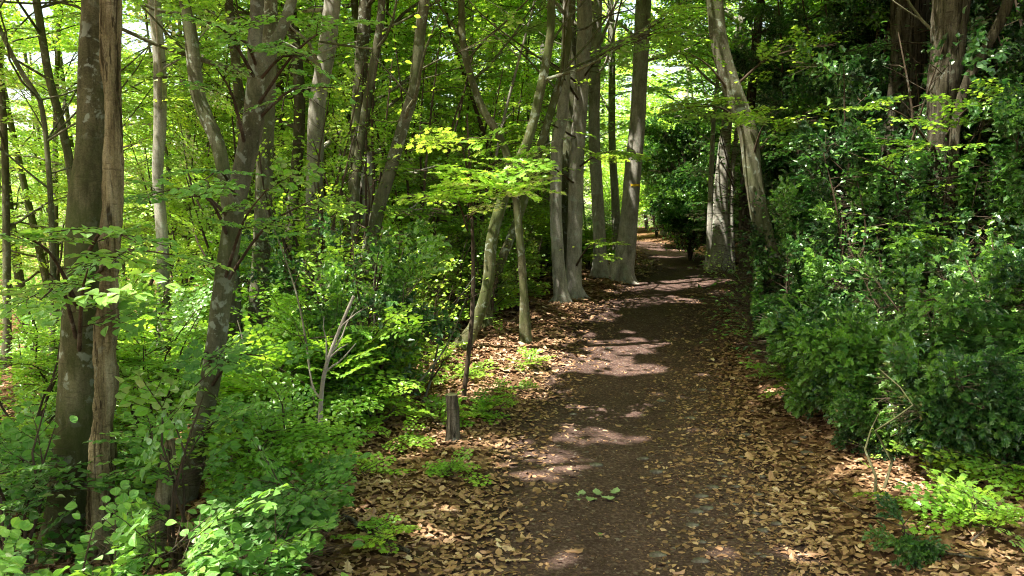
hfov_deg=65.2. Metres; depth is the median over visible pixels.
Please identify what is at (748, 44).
woodland tree
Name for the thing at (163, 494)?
snag
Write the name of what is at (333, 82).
crooked tree
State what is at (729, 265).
bush
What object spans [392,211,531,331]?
hazel bush
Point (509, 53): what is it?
woodland tree
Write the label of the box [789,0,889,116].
holly bush
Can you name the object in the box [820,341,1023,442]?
hazel bush
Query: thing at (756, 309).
hazel bush
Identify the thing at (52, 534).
ground cover
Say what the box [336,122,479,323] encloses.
beech tree
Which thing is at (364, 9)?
beech tree
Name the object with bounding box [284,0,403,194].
crooked tree
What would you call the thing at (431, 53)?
woodland tree
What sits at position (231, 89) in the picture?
woodland tree
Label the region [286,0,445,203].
woodland tree
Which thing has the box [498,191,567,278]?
hazel bush
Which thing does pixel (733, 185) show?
hazel bush
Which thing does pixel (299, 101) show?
thin tree
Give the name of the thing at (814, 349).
holly bush
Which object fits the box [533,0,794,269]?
thin tree
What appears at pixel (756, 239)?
holly bush
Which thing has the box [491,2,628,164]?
woodland tree
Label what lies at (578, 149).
beech tree
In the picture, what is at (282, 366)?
dead sapling
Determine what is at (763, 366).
bush
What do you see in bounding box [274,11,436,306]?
hazel bush
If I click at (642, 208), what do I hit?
hazel bush
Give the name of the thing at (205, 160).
hazel bush
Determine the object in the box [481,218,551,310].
hazel bush
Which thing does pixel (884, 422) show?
bush
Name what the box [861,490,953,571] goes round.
seedling
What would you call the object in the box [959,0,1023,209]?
holly bush
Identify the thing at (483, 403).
seedling
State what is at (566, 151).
beech tree
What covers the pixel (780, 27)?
holly bush
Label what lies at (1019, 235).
holly bush
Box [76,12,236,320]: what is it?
crooked tree
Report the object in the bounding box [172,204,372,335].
hazel bush
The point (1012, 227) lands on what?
holly bush
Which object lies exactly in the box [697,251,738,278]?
bush
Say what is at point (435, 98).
hazel bush
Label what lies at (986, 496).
seedling
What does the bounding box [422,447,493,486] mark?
seedling
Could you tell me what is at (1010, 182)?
holly bush
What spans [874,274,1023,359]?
bush
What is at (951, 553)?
fallen branch
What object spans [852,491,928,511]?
seedling
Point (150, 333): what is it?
hazel bush
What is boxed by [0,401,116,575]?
hornbeam sapling
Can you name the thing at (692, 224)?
holly bush
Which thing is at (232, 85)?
crooked tree
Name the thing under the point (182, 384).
hornbeam sapling
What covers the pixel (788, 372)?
hazel bush
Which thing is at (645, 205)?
hazel bush
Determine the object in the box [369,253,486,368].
hazel bush
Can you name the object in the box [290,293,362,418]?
bare sapling
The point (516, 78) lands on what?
woodland tree
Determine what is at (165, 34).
crooked tree
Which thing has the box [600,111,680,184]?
hazel bush
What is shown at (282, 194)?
hazel bush
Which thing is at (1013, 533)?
seedling
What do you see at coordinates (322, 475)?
hornbeam sapling
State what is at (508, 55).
crooked tree
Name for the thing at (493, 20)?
woodland tree
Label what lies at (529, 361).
seedling
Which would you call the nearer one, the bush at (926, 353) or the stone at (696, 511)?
the stone at (696, 511)
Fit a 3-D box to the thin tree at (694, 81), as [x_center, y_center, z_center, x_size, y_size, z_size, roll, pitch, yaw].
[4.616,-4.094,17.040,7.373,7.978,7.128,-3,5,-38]
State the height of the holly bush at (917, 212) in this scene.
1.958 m
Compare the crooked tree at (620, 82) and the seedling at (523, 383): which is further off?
the crooked tree at (620, 82)
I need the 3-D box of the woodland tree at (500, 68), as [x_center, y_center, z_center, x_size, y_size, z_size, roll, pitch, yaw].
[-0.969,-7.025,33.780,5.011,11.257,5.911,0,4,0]
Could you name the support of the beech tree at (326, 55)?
on the ground at (644, 234)
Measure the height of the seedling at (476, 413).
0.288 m
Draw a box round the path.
[451,242,807,575]
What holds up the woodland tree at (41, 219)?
on the ground at (644, 234)
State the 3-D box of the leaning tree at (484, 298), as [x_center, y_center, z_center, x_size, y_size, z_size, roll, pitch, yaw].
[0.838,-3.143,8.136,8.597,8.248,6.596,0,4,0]
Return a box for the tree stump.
[445,393,460,442]
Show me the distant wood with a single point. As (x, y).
(620, 109)
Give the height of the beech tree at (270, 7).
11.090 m
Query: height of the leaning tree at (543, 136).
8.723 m
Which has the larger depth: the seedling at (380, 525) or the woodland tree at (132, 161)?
the woodland tree at (132, 161)
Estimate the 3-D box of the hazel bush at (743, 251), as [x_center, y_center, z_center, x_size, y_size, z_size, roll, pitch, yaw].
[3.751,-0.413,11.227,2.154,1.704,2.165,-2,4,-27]
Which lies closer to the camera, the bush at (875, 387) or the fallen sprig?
the fallen sprig
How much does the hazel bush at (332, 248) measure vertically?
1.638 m
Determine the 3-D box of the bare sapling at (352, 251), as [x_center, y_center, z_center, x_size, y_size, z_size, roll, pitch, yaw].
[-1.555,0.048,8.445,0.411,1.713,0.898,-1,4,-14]
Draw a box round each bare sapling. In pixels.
[230,316,284,434]
[254,190,338,447]
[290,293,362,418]
[330,260,400,371]
[346,220,378,318]
[382,298,477,422]
[421,276,498,403]
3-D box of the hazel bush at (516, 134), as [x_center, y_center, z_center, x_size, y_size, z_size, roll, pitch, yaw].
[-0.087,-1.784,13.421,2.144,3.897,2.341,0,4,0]
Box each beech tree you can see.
[0,0,233,565]
[48,0,277,343]
[121,0,247,339]
[124,0,386,504]
[127,0,433,299]
[138,0,249,378]
[333,0,498,304]
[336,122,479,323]
[470,0,707,299]
[474,0,642,277]
[487,0,616,303]
[502,0,632,269]
[559,0,747,283]
[602,0,819,271]
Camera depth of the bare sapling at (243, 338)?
6.33 m
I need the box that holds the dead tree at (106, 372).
[85,0,124,564]
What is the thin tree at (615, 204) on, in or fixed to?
on the ground at (644, 234)
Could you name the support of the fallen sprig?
on the path
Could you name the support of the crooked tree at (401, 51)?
on the ground at (644, 234)
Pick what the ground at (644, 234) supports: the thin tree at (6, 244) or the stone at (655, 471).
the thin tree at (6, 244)
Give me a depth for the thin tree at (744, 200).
12.89 m
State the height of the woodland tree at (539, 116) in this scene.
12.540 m
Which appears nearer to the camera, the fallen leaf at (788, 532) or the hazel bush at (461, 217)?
the fallen leaf at (788, 532)
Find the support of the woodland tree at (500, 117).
on the ground at (644, 234)
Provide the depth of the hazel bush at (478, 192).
11.43 m
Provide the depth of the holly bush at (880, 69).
8.46 m
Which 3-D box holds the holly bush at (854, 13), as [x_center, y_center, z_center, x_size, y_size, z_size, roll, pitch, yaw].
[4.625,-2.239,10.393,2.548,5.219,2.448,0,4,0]
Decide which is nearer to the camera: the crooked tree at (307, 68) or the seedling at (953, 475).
the seedling at (953, 475)
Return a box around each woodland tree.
[0,0,49,279]
[0,0,74,266]
[0,0,80,301]
[0,0,142,300]
[0,0,149,330]
[0,7,78,278]
[0,22,75,350]
[0,26,290,258]
[0,37,135,301]
[0,66,34,280]
[7,0,219,285]
[8,1,152,278]
[41,0,301,274]
[69,47,222,291]
[72,92,189,272]
[121,0,410,288]
[122,20,219,310]
[124,3,285,264]
[125,18,222,283]
[129,0,347,234]
[176,0,435,282]
[181,0,554,260]
[196,1,340,292]
[214,0,379,245]
[243,0,527,213]
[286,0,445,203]
[338,5,491,176]
[382,0,556,167]
[385,3,555,207]
[422,18,558,198]
[447,5,527,163]
[451,3,609,215]
[472,9,538,131]
[473,1,624,266]
[490,1,629,192]
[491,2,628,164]
[550,0,631,192]
[587,8,675,228]
[605,0,739,234]
[646,3,734,123]
[683,0,822,112]
[728,28,825,54]
[780,10,928,75]
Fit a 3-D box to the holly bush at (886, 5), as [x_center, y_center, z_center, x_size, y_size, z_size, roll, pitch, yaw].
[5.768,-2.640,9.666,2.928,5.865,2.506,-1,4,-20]
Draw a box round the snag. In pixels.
[138,438,175,562]
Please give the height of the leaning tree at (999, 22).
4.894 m
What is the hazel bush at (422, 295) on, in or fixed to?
on the ground at (644, 234)
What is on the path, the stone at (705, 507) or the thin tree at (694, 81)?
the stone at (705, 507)
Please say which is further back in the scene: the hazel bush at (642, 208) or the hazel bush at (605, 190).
the hazel bush at (605, 190)
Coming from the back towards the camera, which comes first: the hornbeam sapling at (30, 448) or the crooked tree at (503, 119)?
the crooked tree at (503, 119)
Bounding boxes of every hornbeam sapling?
[0,281,136,518]
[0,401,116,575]
[0,480,176,575]
[0,483,294,575]
[39,247,270,516]
[78,339,263,572]
[140,360,374,509]
[140,492,364,575]
[194,428,371,555]
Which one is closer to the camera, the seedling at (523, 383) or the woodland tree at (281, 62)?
the seedling at (523, 383)
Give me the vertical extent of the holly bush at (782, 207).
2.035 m
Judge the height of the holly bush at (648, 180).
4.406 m
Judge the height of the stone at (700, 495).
0.030 m
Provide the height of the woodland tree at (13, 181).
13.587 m
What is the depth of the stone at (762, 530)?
4.45 m
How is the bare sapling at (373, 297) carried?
on the ground at (644, 234)
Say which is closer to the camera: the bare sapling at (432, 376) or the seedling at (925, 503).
the seedling at (925, 503)
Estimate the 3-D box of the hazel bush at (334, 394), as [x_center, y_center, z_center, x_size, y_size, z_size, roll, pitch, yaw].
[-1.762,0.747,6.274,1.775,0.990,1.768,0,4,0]
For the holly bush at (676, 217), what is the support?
on the ground at (644, 234)
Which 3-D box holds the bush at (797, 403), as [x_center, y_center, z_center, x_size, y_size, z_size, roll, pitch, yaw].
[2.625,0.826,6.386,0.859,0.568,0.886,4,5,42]
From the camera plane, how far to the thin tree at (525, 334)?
9.44 m
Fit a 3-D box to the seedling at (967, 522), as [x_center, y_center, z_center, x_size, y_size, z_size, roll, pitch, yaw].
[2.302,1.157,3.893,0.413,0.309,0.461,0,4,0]
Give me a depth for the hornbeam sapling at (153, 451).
3.86 m
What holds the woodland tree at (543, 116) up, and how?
on the ground at (644, 234)
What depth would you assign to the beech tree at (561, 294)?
12.01 m
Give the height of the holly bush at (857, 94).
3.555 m
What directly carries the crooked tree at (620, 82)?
on the ground at (644, 234)
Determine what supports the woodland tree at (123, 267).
on the ground at (644, 234)
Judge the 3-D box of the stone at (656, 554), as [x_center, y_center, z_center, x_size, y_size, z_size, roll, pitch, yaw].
[0.764,1.405,4.213,0.095,0.032,0.082,0,4,0]
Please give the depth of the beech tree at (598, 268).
14.75 m
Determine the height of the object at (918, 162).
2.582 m
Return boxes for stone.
[589,462,602,466]
[649,551,666,556]
[650,469,662,473]
[686,522,699,526]
[689,509,703,513]
[691,557,709,562]
[695,493,708,497]
[699,505,713,510]
[704,485,719,488]
[755,528,769,532]
[770,521,782,525]
[800,450,812,454]
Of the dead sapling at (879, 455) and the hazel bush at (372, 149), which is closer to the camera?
the dead sapling at (879, 455)
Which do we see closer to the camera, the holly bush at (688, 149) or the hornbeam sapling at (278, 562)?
the hornbeam sapling at (278, 562)
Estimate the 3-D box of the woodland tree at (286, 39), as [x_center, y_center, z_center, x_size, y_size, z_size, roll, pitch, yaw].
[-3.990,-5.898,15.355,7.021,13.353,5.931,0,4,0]
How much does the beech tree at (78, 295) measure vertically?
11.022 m
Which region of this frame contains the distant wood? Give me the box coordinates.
[0,3,758,335]
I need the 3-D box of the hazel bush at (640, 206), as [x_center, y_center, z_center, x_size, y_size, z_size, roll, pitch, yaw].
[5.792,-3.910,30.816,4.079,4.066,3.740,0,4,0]
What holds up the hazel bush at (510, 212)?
on the ground at (644, 234)
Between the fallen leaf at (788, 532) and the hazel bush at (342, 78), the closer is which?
the fallen leaf at (788, 532)
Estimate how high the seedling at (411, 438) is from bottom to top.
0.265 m
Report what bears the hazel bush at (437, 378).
on the ground at (644, 234)
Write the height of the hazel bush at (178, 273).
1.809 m
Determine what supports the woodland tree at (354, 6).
on the ground at (644, 234)
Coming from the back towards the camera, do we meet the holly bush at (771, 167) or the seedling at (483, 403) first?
the holly bush at (771, 167)
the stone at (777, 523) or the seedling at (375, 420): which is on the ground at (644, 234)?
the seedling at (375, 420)
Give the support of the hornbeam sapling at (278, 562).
on the ground at (644, 234)
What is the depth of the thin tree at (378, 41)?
9.48 m
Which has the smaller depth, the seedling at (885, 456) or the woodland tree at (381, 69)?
the seedling at (885, 456)
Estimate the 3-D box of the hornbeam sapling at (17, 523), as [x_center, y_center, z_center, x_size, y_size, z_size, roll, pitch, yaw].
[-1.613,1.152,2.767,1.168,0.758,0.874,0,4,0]
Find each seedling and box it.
[301,450,415,483]
[325,411,391,444]
[330,513,421,555]
[369,417,436,451]
[390,389,474,426]
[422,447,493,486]
[446,388,510,424]
[448,359,498,378]
[470,397,520,419]
[480,377,539,399]
[506,346,555,370]
[829,426,876,456]
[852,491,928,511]
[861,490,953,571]
[873,442,907,460]
[889,439,975,482]
[894,476,1007,534]
[919,465,1023,527]
[931,480,1001,522]
[931,488,1023,541]
[976,502,1023,551]
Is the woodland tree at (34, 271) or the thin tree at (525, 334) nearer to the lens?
the thin tree at (525, 334)
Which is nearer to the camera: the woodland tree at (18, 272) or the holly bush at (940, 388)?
the holly bush at (940, 388)
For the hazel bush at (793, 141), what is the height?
2.385 m
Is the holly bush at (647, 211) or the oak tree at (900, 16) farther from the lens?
the holly bush at (647, 211)
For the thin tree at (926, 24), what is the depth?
8.20 m
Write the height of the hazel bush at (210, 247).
3.686 m
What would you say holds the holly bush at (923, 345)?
on the ground at (644, 234)
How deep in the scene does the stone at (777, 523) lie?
4.55 m
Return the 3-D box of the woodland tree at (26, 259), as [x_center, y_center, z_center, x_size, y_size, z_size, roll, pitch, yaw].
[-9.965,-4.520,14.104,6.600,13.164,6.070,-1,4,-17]
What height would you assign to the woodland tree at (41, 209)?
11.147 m
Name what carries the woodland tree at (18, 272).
on the ground at (644, 234)
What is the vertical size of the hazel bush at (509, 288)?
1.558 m
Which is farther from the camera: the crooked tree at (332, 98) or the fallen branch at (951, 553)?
the crooked tree at (332, 98)
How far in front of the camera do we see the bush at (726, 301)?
10.69 m
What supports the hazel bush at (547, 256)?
on the ground at (644, 234)
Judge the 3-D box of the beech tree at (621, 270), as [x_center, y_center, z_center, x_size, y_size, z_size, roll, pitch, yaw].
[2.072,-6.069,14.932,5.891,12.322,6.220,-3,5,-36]
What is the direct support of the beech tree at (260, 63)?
on the ground at (644, 234)
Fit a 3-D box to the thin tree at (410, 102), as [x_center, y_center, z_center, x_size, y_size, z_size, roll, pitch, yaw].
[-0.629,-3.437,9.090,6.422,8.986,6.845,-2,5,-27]
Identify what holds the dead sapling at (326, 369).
on the ground at (644, 234)
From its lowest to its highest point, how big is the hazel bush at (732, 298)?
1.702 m
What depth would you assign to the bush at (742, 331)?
8.92 m
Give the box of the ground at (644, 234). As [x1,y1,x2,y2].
[0,226,1023,575]
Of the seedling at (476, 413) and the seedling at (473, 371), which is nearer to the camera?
the seedling at (476, 413)
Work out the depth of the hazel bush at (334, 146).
11.93 m
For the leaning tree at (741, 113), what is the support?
on the ground at (644, 234)
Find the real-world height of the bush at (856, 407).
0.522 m
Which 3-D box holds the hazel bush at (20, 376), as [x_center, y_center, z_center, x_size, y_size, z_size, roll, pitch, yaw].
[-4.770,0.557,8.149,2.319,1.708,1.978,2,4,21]
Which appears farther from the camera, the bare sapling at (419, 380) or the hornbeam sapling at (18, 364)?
the bare sapling at (419, 380)
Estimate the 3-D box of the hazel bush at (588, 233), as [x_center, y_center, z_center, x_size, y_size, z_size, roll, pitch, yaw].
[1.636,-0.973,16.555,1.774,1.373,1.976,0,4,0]
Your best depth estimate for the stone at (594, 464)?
5.68 m
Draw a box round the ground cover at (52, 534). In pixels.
[0,230,1023,565]
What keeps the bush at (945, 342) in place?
on the ground at (644, 234)
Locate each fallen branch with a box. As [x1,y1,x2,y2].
[341,514,423,558]
[518,364,551,373]
[827,489,908,528]
[906,532,992,559]
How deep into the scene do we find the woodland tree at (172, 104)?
25.19 m
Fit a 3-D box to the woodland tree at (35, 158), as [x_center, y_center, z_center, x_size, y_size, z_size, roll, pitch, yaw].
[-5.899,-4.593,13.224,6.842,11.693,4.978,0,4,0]
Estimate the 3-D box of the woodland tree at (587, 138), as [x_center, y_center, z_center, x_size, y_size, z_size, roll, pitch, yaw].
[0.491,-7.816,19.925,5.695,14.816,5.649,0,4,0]
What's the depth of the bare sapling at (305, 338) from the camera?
5.73 m
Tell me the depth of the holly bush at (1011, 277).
5.70 m
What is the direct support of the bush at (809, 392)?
on the ground at (644, 234)
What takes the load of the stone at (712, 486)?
on the path
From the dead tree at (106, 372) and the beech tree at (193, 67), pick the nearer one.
the dead tree at (106, 372)
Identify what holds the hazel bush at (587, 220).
on the ground at (644, 234)
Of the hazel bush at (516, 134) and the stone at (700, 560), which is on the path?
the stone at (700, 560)
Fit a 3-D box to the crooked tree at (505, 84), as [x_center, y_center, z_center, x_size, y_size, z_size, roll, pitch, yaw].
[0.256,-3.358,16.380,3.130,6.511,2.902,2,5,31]
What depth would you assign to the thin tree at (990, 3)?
9.11 m
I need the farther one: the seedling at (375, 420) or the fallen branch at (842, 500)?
the seedling at (375, 420)
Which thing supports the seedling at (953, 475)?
on the ground at (644, 234)
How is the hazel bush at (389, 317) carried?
on the ground at (644, 234)
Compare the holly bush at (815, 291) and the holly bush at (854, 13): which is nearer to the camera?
the holly bush at (815, 291)
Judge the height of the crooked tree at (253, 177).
7.666 m
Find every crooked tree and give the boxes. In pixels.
[56,0,249,311]
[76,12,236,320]
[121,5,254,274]
[123,23,289,282]
[168,0,348,234]
[168,3,348,289]
[179,20,343,225]
[238,0,376,198]
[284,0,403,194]
[287,21,405,195]
[299,2,408,201]
[328,0,500,194]
[340,0,460,156]
[343,0,502,165]
[375,0,606,311]
[378,0,535,199]
[407,0,538,154]
[465,0,619,275]
[466,0,605,201]
[529,0,658,262]
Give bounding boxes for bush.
[0,276,168,419]
[17,238,211,407]
[46,275,271,409]
[120,101,272,312]
[120,279,387,434]
[124,71,338,317]
[149,319,398,430]
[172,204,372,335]
[216,38,379,274]
[216,61,379,310]
[234,209,379,348]
[244,253,447,423]
[251,178,472,320]
[257,235,466,373]
[270,186,464,326]
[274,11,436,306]
[296,218,462,420]
[324,4,454,221]
[324,6,508,314]
[348,284,487,389]
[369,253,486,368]
[376,159,511,263]
[385,178,519,314]
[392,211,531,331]
[393,18,526,215]
[407,41,526,313]
[439,212,545,330]
[440,154,533,288]
[450,61,566,259]
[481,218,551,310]
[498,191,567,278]
[522,197,586,277]
[530,180,608,250]
[582,208,618,269]
[583,117,646,220]
[584,190,649,248]
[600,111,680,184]
[608,144,658,236]
[626,109,733,245]
[638,183,672,234]
[639,185,661,230]
[643,102,740,258]
[644,207,699,247]
[655,199,705,259]
[676,33,808,257]
[680,190,737,261]
[687,249,787,343]
[692,207,774,305]
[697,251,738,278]
[699,257,745,298]
[700,282,779,369]
[704,0,884,177]
[705,241,751,281]
[706,52,867,268]
[712,0,880,168]
[713,284,776,355]
[714,274,751,318]
[725,198,857,331]
[733,286,901,389]
[739,359,793,397]
[743,264,903,364]
[747,169,916,319]
[753,132,990,307]
[755,293,984,417]
[758,338,795,385]
[767,0,930,196]
[769,4,1023,299]
[777,185,987,335]
[781,379,830,419]
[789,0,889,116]
[796,226,1009,340]
[803,370,875,412]
[818,359,923,444]
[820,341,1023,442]
[822,384,922,451]
[824,213,1023,351]
[828,7,1023,251]
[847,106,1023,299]
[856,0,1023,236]
[866,331,1023,482]
[873,319,1023,454]
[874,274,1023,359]
[877,404,903,438]
[893,330,935,358]
[897,427,985,472]
[898,0,1023,167]
[906,77,1023,279]
[907,340,1023,354]
[913,412,1023,500]
[924,215,1023,361]
[936,124,1023,297]
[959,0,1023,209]
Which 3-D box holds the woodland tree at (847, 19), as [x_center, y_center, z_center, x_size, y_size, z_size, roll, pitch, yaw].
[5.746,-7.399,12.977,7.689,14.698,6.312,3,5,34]
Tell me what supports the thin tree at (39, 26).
on the ground at (644, 234)
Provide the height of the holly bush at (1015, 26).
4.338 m
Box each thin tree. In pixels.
[0,0,175,186]
[0,0,247,372]
[0,1,130,368]
[124,0,349,290]
[133,0,355,295]
[218,0,520,261]
[318,0,523,317]
[411,0,575,345]
[533,0,688,260]
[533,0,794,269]
[600,0,823,270]
[660,0,845,293]
[823,0,964,82]
[976,0,998,182]
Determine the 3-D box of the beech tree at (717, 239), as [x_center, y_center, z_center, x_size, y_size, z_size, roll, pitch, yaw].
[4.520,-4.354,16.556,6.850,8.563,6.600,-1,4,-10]
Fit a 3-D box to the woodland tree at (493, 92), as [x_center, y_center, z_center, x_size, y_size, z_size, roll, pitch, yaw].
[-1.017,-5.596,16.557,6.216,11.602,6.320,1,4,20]
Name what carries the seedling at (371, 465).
on the ground at (644, 234)
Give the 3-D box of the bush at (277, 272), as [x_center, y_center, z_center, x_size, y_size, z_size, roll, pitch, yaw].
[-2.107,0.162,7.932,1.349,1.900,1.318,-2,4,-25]
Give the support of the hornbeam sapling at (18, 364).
on the ground at (644, 234)
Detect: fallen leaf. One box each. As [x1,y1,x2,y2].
[564,548,583,552]
[784,529,800,535]
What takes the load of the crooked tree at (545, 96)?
on the ground at (644, 234)
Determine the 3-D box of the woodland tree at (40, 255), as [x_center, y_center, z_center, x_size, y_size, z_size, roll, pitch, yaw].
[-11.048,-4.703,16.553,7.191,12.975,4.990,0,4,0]
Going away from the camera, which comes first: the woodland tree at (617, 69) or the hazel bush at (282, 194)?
the hazel bush at (282, 194)
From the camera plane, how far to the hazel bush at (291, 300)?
6.29 m
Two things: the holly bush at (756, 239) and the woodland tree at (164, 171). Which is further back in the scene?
the woodland tree at (164, 171)
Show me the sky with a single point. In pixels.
(26, 6)
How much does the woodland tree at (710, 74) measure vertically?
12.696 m
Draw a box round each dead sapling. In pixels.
[266,295,338,405]
[307,295,370,423]
[844,368,927,495]
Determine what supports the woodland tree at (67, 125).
on the ground at (644, 234)
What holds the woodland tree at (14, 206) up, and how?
on the ground at (644, 234)
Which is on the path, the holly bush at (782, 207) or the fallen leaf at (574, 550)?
the fallen leaf at (574, 550)
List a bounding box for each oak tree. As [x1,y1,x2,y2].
[816,0,1023,319]
[878,0,1023,231]
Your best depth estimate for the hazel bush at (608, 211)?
21.85 m
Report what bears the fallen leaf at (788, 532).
on the path
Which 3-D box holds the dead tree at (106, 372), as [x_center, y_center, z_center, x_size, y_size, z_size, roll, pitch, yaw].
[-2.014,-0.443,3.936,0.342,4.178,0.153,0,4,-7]
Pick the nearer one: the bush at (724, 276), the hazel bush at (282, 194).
the hazel bush at (282, 194)
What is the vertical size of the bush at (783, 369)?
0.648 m
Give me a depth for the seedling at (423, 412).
6.27 m
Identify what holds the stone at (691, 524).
on the path
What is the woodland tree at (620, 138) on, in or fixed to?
on the ground at (644, 234)
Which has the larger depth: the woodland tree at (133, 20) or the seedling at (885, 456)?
the woodland tree at (133, 20)
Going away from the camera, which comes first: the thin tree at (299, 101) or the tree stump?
the tree stump
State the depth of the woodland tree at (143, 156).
30.14 m
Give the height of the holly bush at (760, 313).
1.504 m
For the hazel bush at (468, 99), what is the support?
on the ground at (644, 234)
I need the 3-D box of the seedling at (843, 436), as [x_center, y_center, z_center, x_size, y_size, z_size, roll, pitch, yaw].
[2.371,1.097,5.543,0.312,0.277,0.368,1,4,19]
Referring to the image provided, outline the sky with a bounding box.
[1,0,818,239]
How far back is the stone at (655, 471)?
5.56 m
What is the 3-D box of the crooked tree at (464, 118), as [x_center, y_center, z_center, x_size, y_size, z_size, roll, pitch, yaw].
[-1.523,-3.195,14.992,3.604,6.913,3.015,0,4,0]
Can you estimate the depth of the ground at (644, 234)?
5.33 m
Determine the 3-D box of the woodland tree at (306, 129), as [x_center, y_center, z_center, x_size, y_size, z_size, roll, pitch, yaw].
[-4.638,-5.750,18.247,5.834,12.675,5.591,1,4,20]
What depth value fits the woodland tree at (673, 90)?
31.68 m
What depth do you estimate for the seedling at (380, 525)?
3.95 m
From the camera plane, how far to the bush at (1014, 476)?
4.39 m
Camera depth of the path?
5.88 m
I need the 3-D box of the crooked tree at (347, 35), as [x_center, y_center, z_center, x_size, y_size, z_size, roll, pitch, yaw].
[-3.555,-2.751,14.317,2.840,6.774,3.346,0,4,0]
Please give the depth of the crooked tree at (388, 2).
12.93 m
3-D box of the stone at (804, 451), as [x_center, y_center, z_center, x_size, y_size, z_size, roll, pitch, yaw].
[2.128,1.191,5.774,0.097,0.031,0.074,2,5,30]
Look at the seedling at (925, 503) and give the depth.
4.06 m
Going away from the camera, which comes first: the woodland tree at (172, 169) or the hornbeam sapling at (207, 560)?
the hornbeam sapling at (207, 560)
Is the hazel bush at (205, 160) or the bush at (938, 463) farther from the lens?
the hazel bush at (205, 160)
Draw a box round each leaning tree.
[449,0,694,327]
[452,0,733,350]
[640,0,872,267]
[945,0,1014,245]
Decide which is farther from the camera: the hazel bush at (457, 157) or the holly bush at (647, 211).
the holly bush at (647, 211)
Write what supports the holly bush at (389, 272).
on the ground at (644, 234)
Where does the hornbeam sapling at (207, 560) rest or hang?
on the ground at (644, 234)
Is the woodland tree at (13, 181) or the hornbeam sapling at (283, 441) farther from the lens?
the woodland tree at (13, 181)
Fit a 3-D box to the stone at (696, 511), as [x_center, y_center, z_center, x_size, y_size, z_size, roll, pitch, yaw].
[1.106,1.344,4.809,0.089,0.029,0.078,0,4,0]
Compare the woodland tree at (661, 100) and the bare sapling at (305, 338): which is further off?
the woodland tree at (661, 100)
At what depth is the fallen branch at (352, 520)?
4.15 m
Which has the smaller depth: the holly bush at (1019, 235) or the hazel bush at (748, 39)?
the holly bush at (1019, 235)
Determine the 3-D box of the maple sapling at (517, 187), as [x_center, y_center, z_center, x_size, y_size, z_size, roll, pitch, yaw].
[-0.225,-0.187,6.677,1.471,2.659,1.371,-2,5,-28]
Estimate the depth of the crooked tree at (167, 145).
11.72 m
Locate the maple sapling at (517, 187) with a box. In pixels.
[391,114,566,395]
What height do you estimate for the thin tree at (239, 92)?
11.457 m
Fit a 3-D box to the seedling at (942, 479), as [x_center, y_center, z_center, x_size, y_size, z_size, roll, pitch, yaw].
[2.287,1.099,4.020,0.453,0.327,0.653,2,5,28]
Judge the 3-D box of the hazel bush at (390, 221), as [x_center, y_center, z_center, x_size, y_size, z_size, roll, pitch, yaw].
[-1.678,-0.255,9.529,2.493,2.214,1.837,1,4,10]
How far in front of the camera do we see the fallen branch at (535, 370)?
8.25 m
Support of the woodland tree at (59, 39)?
on the ground at (644, 234)
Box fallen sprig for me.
[576,487,619,500]
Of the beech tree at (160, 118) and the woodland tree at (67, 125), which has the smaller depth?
the beech tree at (160, 118)
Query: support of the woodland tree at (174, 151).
on the ground at (644, 234)
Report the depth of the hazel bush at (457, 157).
10.65 m
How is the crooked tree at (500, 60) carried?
on the ground at (644, 234)

